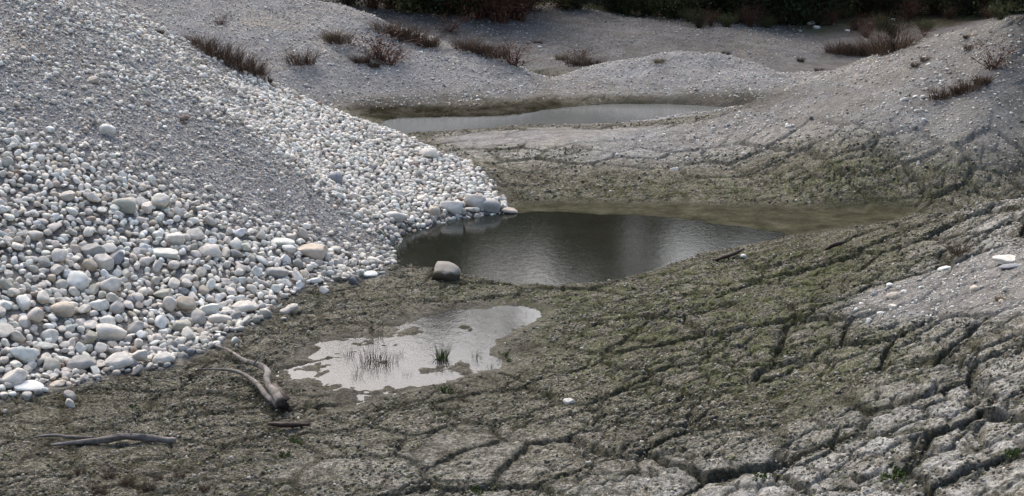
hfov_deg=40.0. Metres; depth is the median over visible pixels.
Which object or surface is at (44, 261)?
cobble
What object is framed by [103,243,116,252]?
cobble
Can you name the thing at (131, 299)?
cobble
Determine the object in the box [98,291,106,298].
cobble
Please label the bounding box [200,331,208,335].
cobble
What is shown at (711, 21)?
bush
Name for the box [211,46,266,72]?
dry grass clump
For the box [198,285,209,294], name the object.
cobble
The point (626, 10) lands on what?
bush
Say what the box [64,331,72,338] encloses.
cobble
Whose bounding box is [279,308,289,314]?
cobble
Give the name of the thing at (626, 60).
bank gravel
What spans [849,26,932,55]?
rusty grass clump
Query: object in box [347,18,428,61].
shrub
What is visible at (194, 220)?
cobble
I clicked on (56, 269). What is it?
cobble
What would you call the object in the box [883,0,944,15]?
bush
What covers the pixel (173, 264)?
cobble
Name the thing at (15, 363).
cobble
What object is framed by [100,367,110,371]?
cobble
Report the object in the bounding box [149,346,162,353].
cobble
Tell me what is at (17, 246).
cobble
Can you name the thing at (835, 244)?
stick
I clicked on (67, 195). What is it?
cobble
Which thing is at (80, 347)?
cobble
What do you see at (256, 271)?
cobble
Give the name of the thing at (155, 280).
cobble
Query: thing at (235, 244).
cobble
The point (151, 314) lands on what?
cobble
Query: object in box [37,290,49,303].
cobble
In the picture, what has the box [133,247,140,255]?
cobble
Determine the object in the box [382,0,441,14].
bush
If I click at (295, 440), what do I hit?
green weed
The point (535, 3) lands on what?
bush
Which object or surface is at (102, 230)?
cobble
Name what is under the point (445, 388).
green weed
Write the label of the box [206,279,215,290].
cobble
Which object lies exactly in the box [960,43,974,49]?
weed
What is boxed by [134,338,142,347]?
cobble
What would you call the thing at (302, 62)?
grass tuft
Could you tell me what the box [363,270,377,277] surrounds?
cobble
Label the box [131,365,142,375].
cobble
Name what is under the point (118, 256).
cobble
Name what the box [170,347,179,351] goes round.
cobble
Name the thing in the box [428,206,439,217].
cobble
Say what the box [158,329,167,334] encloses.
cobble
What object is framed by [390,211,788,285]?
pond water
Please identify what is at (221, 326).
cobble
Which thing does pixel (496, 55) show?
grass tuft
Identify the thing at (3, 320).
cobble
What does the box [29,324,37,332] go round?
cobble
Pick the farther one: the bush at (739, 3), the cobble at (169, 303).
the bush at (739, 3)
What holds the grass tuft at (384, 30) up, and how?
on the ground at (324, 364)
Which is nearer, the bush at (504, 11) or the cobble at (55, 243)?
the cobble at (55, 243)
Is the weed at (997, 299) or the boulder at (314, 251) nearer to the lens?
the weed at (997, 299)
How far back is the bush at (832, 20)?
43.83 m
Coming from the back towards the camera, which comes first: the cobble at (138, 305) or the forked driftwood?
the cobble at (138, 305)
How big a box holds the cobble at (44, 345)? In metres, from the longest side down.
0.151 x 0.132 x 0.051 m
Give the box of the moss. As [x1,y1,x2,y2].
[1,200,1020,495]
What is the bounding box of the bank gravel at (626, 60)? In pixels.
[122,0,1023,322]
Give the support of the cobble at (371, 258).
on the ground at (324, 364)
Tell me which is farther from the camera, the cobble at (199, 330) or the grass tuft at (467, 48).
the grass tuft at (467, 48)
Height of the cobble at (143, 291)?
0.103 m
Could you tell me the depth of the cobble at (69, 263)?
13.56 m
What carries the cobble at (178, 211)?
on the ground at (324, 364)
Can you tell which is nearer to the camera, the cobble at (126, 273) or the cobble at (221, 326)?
the cobble at (221, 326)
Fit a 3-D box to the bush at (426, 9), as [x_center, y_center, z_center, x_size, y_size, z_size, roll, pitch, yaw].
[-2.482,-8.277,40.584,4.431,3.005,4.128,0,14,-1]
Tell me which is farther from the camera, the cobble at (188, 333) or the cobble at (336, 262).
the cobble at (336, 262)
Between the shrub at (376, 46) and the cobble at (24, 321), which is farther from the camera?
the shrub at (376, 46)
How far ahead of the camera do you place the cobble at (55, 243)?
13.72 m
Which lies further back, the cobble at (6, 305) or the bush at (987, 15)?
the bush at (987, 15)
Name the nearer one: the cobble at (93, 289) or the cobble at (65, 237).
the cobble at (93, 289)
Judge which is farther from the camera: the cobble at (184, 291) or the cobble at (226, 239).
the cobble at (226, 239)
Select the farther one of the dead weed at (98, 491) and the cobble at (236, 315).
the cobble at (236, 315)
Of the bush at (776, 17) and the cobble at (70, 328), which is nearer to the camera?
the cobble at (70, 328)
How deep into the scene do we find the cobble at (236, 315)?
13.93 m
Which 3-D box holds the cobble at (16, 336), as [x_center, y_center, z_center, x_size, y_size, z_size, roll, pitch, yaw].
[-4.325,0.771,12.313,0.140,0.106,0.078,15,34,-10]
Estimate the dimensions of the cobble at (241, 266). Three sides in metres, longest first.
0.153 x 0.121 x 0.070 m
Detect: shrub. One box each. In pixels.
[214,11,228,24]
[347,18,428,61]
[354,32,431,65]
[425,8,476,32]
[478,30,553,66]
[562,45,591,58]
[918,26,934,35]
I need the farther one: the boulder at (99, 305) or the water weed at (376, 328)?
the water weed at (376, 328)
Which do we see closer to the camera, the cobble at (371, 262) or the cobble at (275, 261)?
the cobble at (275, 261)
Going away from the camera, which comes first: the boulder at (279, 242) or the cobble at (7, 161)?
the cobble at (7, 161)
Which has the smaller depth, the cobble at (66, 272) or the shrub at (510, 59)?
the cobble at (66, 272)
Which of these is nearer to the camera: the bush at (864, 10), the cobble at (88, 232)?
the cobble at (88, 232)
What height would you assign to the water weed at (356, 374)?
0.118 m
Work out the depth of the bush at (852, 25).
43.03 m
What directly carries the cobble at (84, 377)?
on the ground at (324, 364)
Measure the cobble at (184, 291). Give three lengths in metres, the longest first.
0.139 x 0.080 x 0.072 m
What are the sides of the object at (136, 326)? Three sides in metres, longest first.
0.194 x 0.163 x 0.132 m
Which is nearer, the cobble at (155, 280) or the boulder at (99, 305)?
the boulder at (99, 305)
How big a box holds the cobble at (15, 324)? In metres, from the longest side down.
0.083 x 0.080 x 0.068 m
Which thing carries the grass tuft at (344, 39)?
on the ground at (324, 364)
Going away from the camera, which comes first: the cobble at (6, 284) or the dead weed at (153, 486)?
the dead weed at (153, 486)
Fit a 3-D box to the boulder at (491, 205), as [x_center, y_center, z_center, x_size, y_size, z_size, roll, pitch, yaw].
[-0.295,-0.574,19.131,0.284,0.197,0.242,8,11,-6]
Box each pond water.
[380,104,727,133]
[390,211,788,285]
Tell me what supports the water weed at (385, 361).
in the puddle water
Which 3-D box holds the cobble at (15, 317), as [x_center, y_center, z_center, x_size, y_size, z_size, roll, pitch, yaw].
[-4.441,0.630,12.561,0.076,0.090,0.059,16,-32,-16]
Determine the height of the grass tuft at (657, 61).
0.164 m
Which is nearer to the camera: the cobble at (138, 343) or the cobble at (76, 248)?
the cobble at (138, 343)
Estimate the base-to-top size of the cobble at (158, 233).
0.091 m
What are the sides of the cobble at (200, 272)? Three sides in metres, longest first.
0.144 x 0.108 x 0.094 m
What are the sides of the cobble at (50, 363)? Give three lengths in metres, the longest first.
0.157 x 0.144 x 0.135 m
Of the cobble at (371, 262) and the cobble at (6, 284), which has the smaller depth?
the cobble at (6, 284)
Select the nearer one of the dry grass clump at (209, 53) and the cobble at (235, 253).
the cobble at (235, 253)
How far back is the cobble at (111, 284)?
13.44 m
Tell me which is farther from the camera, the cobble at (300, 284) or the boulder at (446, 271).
the boulder at (446, 271)
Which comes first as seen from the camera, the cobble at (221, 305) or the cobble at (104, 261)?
the cobble at (104, 261)
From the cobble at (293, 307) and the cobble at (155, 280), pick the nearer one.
the cobble at (155, 280)
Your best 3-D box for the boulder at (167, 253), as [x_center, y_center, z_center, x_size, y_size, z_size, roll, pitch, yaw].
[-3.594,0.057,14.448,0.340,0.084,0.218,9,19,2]
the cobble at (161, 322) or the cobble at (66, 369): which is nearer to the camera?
the cobble at (66, 369)
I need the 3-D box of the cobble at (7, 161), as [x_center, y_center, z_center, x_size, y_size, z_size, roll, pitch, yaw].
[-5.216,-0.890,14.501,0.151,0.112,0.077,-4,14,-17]
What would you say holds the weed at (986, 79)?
on the ground at (324, 364)
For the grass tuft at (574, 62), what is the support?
on the ground at (324, 364)
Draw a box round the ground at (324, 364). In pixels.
[0,0,1023,495]
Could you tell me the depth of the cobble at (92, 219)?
14.33 m
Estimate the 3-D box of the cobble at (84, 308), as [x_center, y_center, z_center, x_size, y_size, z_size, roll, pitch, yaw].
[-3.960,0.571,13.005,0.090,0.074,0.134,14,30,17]
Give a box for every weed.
[73,466,86,475]
[81,479,110,495]
[99,464,120,479]
[118,473,136,487]
[125,403,139,410]
[138,476,161,492]
[150,471,166,480]
[169,466,189,478]
[195,478,215,492]
[273,451,290,459]
[282,436,308,443]
[350,368,366,379]
[351,352,372,370]
[356,339,391,364]
[365,318,388,335]
[371,345,393,367]
[387,350,401,366]
[430,385,452,393]
[462,484,494,495]
[752,471,772,482]
[873,474,885,482]
[881,465,908,483]
[908,60,921,67]
[919,54,933,61]
[925,84,956,99]
[940,235,978,255]
[942,91,953,97]
[947,82,969,94]
[948,72,990,91]
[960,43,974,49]
[964,32,1023,70]
[968,72,995,84]
[993,293,1006,301]
[999,447,1023,459]
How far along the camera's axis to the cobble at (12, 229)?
13.65 m
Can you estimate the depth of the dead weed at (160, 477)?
9.96 m
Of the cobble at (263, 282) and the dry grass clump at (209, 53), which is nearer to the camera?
the cobble at (263, 282)
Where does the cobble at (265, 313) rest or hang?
on the ground at (324, 364)
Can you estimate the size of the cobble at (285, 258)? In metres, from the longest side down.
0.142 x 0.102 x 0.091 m
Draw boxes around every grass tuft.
[154,28,167,34]
[270,43,330,65]
[317,29,345,41]
[319,28,359,43]
[343,53,372,63]
[361,15,414,33]
[367,60,380,67]
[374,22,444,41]
[381,23,419,36]
[407,32,444,47]
[440,32,492,50]
[461,40,500,53]
[464,41,523,58]
[548,47,597,66]
[554,52,570,59]
[581,54,611,65]
[651,57,664,63]
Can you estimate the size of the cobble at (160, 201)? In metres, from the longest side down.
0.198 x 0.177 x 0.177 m
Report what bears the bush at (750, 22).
on the ground at (324, 364)
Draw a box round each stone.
[563,398,574,404]
[888,304,896,310]
[970,285,979,292]
[992,255,1014,263]
[998,263,1018,268]
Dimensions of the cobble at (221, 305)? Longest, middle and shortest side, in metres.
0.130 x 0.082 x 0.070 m
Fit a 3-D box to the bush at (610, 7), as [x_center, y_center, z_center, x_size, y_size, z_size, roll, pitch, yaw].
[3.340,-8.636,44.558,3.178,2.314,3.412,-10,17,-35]
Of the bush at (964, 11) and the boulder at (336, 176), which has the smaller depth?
the boulder at (336, 176)
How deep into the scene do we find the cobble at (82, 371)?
12.24 m
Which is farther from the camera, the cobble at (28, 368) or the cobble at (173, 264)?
the cobble at (173, 264)
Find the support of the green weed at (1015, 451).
on the ground at (324, 364)
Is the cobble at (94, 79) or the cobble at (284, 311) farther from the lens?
the cobble at (94, 79)
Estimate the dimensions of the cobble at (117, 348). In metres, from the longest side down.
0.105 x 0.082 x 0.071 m
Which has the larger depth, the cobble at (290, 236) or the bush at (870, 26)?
the bush at (870, 26)
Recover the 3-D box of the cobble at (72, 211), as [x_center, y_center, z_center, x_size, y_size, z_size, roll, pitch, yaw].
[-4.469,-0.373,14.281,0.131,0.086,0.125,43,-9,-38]
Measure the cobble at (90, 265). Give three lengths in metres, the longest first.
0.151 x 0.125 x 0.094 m
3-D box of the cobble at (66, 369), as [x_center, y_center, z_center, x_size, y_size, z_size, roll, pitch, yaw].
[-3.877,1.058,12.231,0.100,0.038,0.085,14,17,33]
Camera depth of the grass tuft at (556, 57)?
36.02 m
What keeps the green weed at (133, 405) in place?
on the ground at (324, 364)
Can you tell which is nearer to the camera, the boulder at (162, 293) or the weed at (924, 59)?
the boulder at (162, 293)
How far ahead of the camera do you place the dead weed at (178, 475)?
10.01 m
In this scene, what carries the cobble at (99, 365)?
on the ground at (324, 364)
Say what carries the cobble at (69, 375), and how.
on the ground at (324, 364)
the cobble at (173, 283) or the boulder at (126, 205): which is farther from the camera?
the boulder at (126, 205)
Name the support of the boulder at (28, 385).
on the ground at (324, 364)
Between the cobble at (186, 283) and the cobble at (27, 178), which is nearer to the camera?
the cobble at (186, 283)
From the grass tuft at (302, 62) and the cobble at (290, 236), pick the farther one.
the grass tuft at (302, 62)
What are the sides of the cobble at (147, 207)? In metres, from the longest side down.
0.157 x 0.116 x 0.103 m
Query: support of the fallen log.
on the ground at (324, 364)
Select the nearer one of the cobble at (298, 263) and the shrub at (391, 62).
the cobble at (298, 263)
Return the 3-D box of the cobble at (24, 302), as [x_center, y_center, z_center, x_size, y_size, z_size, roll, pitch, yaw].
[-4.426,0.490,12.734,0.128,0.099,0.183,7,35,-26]
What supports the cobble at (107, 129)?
on the ground at (324, 364)
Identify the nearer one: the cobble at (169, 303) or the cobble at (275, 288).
the cobble at (169, 303)
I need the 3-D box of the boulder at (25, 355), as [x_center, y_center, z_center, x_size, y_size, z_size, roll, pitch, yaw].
[-4.231,0.928,12.178,0.239,0.163,0.166,7,16,-14]
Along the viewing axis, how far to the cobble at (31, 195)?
14.21 m
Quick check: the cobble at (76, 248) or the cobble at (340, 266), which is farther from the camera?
the cobble at (340, 266)
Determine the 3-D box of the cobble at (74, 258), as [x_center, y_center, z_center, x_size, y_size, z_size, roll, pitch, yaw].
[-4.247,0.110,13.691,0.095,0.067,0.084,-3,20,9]
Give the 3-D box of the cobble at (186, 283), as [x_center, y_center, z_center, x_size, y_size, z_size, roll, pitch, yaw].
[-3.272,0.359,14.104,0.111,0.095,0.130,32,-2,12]
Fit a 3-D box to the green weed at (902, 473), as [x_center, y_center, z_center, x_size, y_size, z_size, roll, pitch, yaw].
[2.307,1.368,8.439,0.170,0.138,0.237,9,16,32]
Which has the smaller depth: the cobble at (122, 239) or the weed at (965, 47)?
the cobble at (122, 239)
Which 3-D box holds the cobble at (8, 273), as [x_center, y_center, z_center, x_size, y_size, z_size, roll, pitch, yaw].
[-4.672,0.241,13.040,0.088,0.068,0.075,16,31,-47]
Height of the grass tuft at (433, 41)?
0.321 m
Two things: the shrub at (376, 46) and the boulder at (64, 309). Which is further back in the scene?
the shrub at (376, 46)
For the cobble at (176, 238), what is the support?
on the ground at (324, 364)
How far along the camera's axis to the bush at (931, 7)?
45.37 m
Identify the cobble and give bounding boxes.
[0,157,13,165]
[0,279,13,289]
[0,300,12,309]
[0,306,5,317]
[0,317,6,322]
[0,323,14,337]
[0,338,9,346]
[0,356,8,364]
[0,392,7,398]
[3,213,14,220]
[3,235,13,242]
[4,270,12,276]
[4,367,11,372]
[4,382,12,387]
[7,226,16,232]
[7,288,19,296]
[10,209,18,216]
[10,315,18,321]
[10,330,25,341]
[10,360,22,367]
[11,242,23,250]
[11,256,17,265]
[13,321,20,327]
[14,198,22,203]
[16,295,30,310]
[18,315,30,328]
[21,230,27,236]
[22,391,31,400]
[23,174,31,181]
[23,365,32,372]
[25,259,32,266]
[27,171,36,176]
[27,194,35,198]
[27,230,43,240]
[27,307,43,321]
[27,360,36,368]
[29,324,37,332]
[30,275,38,281]
[30,300,35,306]
[32,220,40,225]
[37,256,50,267]
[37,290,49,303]
[38,218,47,225]
[38,268,46,273]
[38,282,46,288]
[38,342,53,348]
[40,329,58,342]
[40,352,51,362]
[41,250,50,255]
[42,357,60,371]
[43,229,51,235]
[44,180,53,188]
[44,289,51,295]
[47,223,60,231]
[48,314,57,321]
[49,373,58,376]
[49,380,65,386]
[50,264,63,274]
[51,213,59,220]
[51,240,59,247]
[51,248,66,262]
[54,292,62,297]
[54,356,63,362]
[56,279,67,288]
[58,325,65,332]
[59,288,66,295]
[59,341,69,347]
[60,191,75,200]
[60,234,68,240]
[60,367,71,371]
[62,269,69,278]
[62,297,71,301]
[62,371,72,379]
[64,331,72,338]
[64,390,75,400]
[65,259,74,266]
[65,324,74,332]
[65,398,74,407]
[66,207,77,215]
[66,215,74,222]
[67,228,76,235]
[68,337,74,346]
[68,346,74,352]
[69,287,79,296]
[70,244,80,253]
[70,255,80,262]
[75,319,83,325]
[75,342,86,353]
[78,303,90,312]
[79,369,86,374]
[80,373,88,380]
[82,259,97,271]
[83,226,93,236]
[84,208,92,215]
[84,320,97,328]
[84,330,96,343]
[85,344,92,351]
[86,191,98,201]
[86,216,95,222]
[87,284,98,294]
[88,76,98,83]
[90,366,99,374]
[94,254,113,269]
[94,342,106,352]
[95,362,104,367]
[97,207,106,212]
[98,226,106,235]
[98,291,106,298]
[99,124,115,136]
[99,277,121,293]
[100,315,115,324]
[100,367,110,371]
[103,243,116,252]
[106,292,118,301]
[106,341,117,347]
[109,250,124,265]
[109,300,123,313]
[110,204,119,211]
[112,268,121,276]
[113,346,121,352]
[118,236,126,243]
[122,269,130,277]
[123,300,133,308]
[124,335,132,341]
[127,296,135,303]
[129,361,138,367]
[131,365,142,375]
[132,292,143,301]
[132,349,147,360]
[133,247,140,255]
[134,196,147,205]
[134,301,142,308]
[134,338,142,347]
[135,216,144,223]
[136,330,145,337]
[138,287,147,295]
[139,243,150,251]
[139,256,151,266]
[141,202,152,213]
[148,220,156,225]
[148,311,154,318]
[149,340,159,345]
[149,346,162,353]
[151,193,169,208]
[151,276,159,284]
[152,230,162,238]
[153,260,162,272]
[153,333,162,340]
[154,315,167,328]
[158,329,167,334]
[162,296,176,310]
[164,232,183,245]
[167,260,179,269]
[167,340,177,347]
[168,277,179,288]
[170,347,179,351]
[172,319,190,332]
[173,207,183,216]
[174,337,186,344]
[176,296,195,310]
[176,352,184,357]
[178,287,189,295]
[178,346,188,351]
[180,274,193,280]
[182,278,191,287]
[182,326,195,342]
[186,228,204,240]
[187,217,198,223]
[188,291,197,300]
[190,243,197,249]
[190,250,201,257]
[190,281,199,288]
[190,310,205,325]
[192,258,199,265]
[195,267,206,277]
[196,327,204,333]
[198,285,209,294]
[198,335,209,342]
[199,303,218,314]
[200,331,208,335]
[203,216,215,225]
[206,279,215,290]
[207,238,216,243]
[211,327,220,331]
[217,302,225,309]
[218,323,224,329]
[221,247,229,257]
[221,278,230,284]
[223,236,230,243]
[226,287,236,295]
[226,295,234,300]
[226,310,234,314]
[229,239,242,250]
[230,249,242,257]
[230,311,241,319]
[234,228,246,237]
[234,268,243,275]
[235,264,245,271]
[235,295,244,301]
[241,243,250,250]
[242,316,250,323]
[246,253,256,262]
[246,284,257,294]
[251,266,262,277]
[256,230,265,239]
[256,255,268,265]
[258,279,269,285]
[259,309,271,317]
[264,295,276,299]
[270,284,280,292]
[273,259,280,264]
[279,254,290,264]
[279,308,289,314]
[281,278,291,286]
[282,245,295,253]
[285,303,297,313]
[286,233,295,238]
[292,270,303,281]
[293,258,302,268]
[296,280,304,288]
[298,227,308,237]
[300,270,308,279]
[306,277,322,283]
[319,286,328,293]
[328,259,339,265]
[330,246,340,252]
[336,264,347,271]
[348,276,357,284]
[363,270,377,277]
[367,256,378,263]
[369,260,377,265]
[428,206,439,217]
[886,292,899,298]
[937,266,950,271]
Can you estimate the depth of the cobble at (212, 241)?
15.01 m
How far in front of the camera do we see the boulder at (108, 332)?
12.86 m
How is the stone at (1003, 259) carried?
on the ground at (324, 364)
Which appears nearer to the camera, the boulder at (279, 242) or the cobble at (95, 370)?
the cobble at (95, 370)
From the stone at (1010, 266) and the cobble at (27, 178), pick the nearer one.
the stone at (1010, 266)
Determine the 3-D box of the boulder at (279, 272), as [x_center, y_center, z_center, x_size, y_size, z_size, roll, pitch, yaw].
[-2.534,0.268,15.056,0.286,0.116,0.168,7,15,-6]
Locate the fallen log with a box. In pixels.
[31,430,176,445]
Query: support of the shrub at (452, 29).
on the ground at (324, 364)
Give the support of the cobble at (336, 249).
on the ground at (324, 364)
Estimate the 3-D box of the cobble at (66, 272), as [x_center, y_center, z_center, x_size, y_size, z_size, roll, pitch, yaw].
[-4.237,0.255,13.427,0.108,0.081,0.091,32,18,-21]
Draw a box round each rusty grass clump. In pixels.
[810,36,858,54]
[829,36,867,55]
[835,33,895,55]
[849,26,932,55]
[850,37,885,56]
[864,24,933,50]
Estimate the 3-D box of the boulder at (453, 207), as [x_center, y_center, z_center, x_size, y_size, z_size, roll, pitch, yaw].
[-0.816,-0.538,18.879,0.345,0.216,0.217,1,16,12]
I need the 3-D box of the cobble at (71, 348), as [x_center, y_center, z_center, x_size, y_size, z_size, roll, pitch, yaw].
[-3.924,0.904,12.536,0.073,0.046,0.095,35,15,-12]
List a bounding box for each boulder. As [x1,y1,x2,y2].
[2,367,26,384]
[10,347,37,363]
[14,380,43,391]
[49,301,74,317]
[66,354,96,369]
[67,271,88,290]
[81,243,104,257]
[88,299,109,310]
[96,323,125,340]
[104,351,136,369]
[112,198,135,213]
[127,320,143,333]
[151,248,177,258]
[152,351,175,363]
[153,288,172,298]
[198,244,221,260]
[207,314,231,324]
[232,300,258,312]
[263,267,288,278]
[270,238,294,247]
[296,243,328,259]
[327,171,342,184]
[386,211,406,222]
[417,194,428,198]
[418,148,438,157]
[432,261,460,280]
[440,201,462,214]
[464,194,485,208]
[483,198,500,212]
[502,207,517,212]
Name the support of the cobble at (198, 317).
on the ground at (324, 364)
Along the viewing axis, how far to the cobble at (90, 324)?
12.89 m
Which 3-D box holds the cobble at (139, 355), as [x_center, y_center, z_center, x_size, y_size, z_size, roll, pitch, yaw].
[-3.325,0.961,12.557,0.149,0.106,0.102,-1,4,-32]
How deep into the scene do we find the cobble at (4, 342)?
12.21 m
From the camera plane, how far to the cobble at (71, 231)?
13.98 m
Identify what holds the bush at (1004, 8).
on the ground at (324, 364)
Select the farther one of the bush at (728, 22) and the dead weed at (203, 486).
the bush at (728, 22)
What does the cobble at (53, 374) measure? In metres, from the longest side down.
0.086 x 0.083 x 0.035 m
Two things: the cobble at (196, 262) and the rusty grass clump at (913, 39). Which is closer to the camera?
the cobble at (196, 262)
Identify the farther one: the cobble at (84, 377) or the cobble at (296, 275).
the cobble at (296, 275)
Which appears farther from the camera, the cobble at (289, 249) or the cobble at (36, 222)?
the cobble at (289, 249)
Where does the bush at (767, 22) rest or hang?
on the ground at (324, 364)
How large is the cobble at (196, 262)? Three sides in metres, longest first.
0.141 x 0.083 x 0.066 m
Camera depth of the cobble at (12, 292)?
12.77 m
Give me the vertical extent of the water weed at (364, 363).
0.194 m
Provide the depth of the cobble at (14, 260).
13.22 m
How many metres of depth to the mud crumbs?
11.30 m
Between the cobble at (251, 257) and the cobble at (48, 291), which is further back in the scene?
the cobble at (251, 257)
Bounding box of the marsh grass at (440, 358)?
[434,341,450,364]
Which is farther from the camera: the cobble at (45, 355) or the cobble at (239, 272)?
the cobble at (239, 272)
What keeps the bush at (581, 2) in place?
on the ground at (324, 364)
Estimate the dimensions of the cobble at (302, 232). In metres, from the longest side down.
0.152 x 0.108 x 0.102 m
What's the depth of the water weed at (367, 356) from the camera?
12.88 m
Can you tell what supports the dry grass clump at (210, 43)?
on the ground at (324, 364)
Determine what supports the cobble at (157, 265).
on the ground at (324, 364)
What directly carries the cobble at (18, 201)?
on the ground at (324, 364)
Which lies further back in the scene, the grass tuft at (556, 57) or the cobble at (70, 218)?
the grass tuft at (556, 57)
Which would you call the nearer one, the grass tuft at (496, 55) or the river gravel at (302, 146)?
the river gravel at (302, 146)
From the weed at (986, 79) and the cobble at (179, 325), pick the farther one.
the weed at (986, 79)
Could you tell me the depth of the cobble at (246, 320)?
13.82 m
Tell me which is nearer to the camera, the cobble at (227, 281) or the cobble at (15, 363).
the cobble at (15, 363)
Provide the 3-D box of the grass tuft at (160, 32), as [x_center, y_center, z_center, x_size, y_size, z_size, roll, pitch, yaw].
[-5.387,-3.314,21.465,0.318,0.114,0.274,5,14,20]
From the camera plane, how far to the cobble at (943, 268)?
12.43 m
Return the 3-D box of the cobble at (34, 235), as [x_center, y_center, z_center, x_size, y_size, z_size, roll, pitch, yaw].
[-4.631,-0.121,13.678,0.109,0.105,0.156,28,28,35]
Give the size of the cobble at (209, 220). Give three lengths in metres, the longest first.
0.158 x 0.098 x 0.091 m
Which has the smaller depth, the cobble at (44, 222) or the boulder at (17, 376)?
the boulder at (17, 376)
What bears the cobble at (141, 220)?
on the ground at (324, 364)
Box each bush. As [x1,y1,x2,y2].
[327,0,381,6]
[353,0,387,9]
[364,0,405,10]
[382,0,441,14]
[395,0,455,13]
[411,0,495,15]
[424,0,553,19]
[427,0,487,17]
[463,0,558,23]
[486,0,577,21]
[506,0,551,9]
[547,0,582,9]
[564,0,598,10]
[594,0,644,11]
[602,0,640,14]
[626,0,663,16]
[639,0,689,16]
[654,0,715,19]
[669,0,741,18]
[677,6,701,21]
[682,1,723,27]
[690,0,801,21]
[691,0,771,20]
[702,7,721,26]
[717,11,738,27]
[723,3,752,23]
[731,0,774,26]
[737,0,823,23]
[757,15,778,27]
[758,0,788,24]
[806,5,838,25]
[807,0,852,18]
[821,6,846,24]
[842,15,868,29]
[844,9,884,37]
[853,0,895,15]
[861,0,902,15]
[863,12,895,29]
[874,6,919,37]
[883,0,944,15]
[888,0,934,20]
[911,17,938,31]
[917,0,950,13]
[921,0,952,14]
[927,0,1012,17]
[959,0,1023,14]
[972,2,996,18]
[973,0,1023,11]
[980,0,1023,13]
[983,0,1017,19]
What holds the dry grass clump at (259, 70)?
on the ground at (324, 364)
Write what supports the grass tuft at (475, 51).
on the ground at (324, 364)
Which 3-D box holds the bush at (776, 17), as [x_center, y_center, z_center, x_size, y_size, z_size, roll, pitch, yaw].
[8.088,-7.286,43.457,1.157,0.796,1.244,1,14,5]
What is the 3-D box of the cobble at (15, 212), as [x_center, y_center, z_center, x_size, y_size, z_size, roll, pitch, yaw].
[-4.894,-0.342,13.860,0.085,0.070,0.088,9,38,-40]
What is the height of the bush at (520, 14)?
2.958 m
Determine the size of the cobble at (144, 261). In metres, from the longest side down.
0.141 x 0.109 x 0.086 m
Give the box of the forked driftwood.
[197,344,291,412]
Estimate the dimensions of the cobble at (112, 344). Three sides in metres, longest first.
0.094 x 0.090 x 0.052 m
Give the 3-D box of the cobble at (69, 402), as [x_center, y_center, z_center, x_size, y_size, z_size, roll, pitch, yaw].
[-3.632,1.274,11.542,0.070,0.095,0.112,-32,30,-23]
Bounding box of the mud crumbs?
[0,15,1023,495]
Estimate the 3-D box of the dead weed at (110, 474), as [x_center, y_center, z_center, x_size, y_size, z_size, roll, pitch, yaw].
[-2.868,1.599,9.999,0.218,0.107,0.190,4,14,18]
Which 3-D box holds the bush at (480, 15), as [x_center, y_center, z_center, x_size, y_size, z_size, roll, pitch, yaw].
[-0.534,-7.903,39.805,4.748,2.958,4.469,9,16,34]
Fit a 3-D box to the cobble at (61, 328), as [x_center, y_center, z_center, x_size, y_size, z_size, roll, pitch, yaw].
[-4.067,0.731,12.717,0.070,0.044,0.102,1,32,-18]
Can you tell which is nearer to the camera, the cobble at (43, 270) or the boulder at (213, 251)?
the cobble at (43, 270)
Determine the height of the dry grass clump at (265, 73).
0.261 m
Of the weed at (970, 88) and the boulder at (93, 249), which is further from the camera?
the weed at (970, 88)
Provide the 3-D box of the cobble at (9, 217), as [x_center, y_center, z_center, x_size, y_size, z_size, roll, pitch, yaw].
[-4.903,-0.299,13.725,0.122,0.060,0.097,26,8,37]
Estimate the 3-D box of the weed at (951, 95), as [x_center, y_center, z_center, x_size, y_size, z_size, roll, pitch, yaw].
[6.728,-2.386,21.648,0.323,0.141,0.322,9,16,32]
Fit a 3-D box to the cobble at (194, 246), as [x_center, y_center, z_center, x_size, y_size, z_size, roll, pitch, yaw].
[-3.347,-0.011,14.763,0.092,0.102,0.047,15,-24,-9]
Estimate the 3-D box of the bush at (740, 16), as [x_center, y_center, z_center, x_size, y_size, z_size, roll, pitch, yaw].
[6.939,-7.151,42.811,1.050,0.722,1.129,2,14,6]
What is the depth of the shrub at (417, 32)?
31.73 m
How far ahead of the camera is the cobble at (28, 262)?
13.30 m
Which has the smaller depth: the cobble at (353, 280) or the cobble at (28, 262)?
the cobble at (28, 262)
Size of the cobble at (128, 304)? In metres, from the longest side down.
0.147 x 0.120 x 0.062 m
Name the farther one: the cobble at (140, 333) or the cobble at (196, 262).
the cobble at (196, 262)
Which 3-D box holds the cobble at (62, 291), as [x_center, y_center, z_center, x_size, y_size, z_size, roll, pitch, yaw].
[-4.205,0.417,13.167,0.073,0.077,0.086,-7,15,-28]
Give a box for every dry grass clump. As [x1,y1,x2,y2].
[178,33,203,44]
[182,29,227,50]
[189,35,239,59]
[200,40,252,64]
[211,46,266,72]
[233,52,275,75]
[248,65,277,79]
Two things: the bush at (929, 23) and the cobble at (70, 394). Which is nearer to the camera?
the cobble at (70, 394)
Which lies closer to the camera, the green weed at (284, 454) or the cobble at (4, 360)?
the green weed at (284, 454)
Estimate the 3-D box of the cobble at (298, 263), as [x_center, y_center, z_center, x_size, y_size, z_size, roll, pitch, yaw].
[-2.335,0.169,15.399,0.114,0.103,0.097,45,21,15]
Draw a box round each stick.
[267,422,309,427]
[712,248,744,260]
[825,241,845,249]
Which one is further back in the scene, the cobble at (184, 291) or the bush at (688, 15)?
the bush at (688, 15)
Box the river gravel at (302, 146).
[0,0,507,413]
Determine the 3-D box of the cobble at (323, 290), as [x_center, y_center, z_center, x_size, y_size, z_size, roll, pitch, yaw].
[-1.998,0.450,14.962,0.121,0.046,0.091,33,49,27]

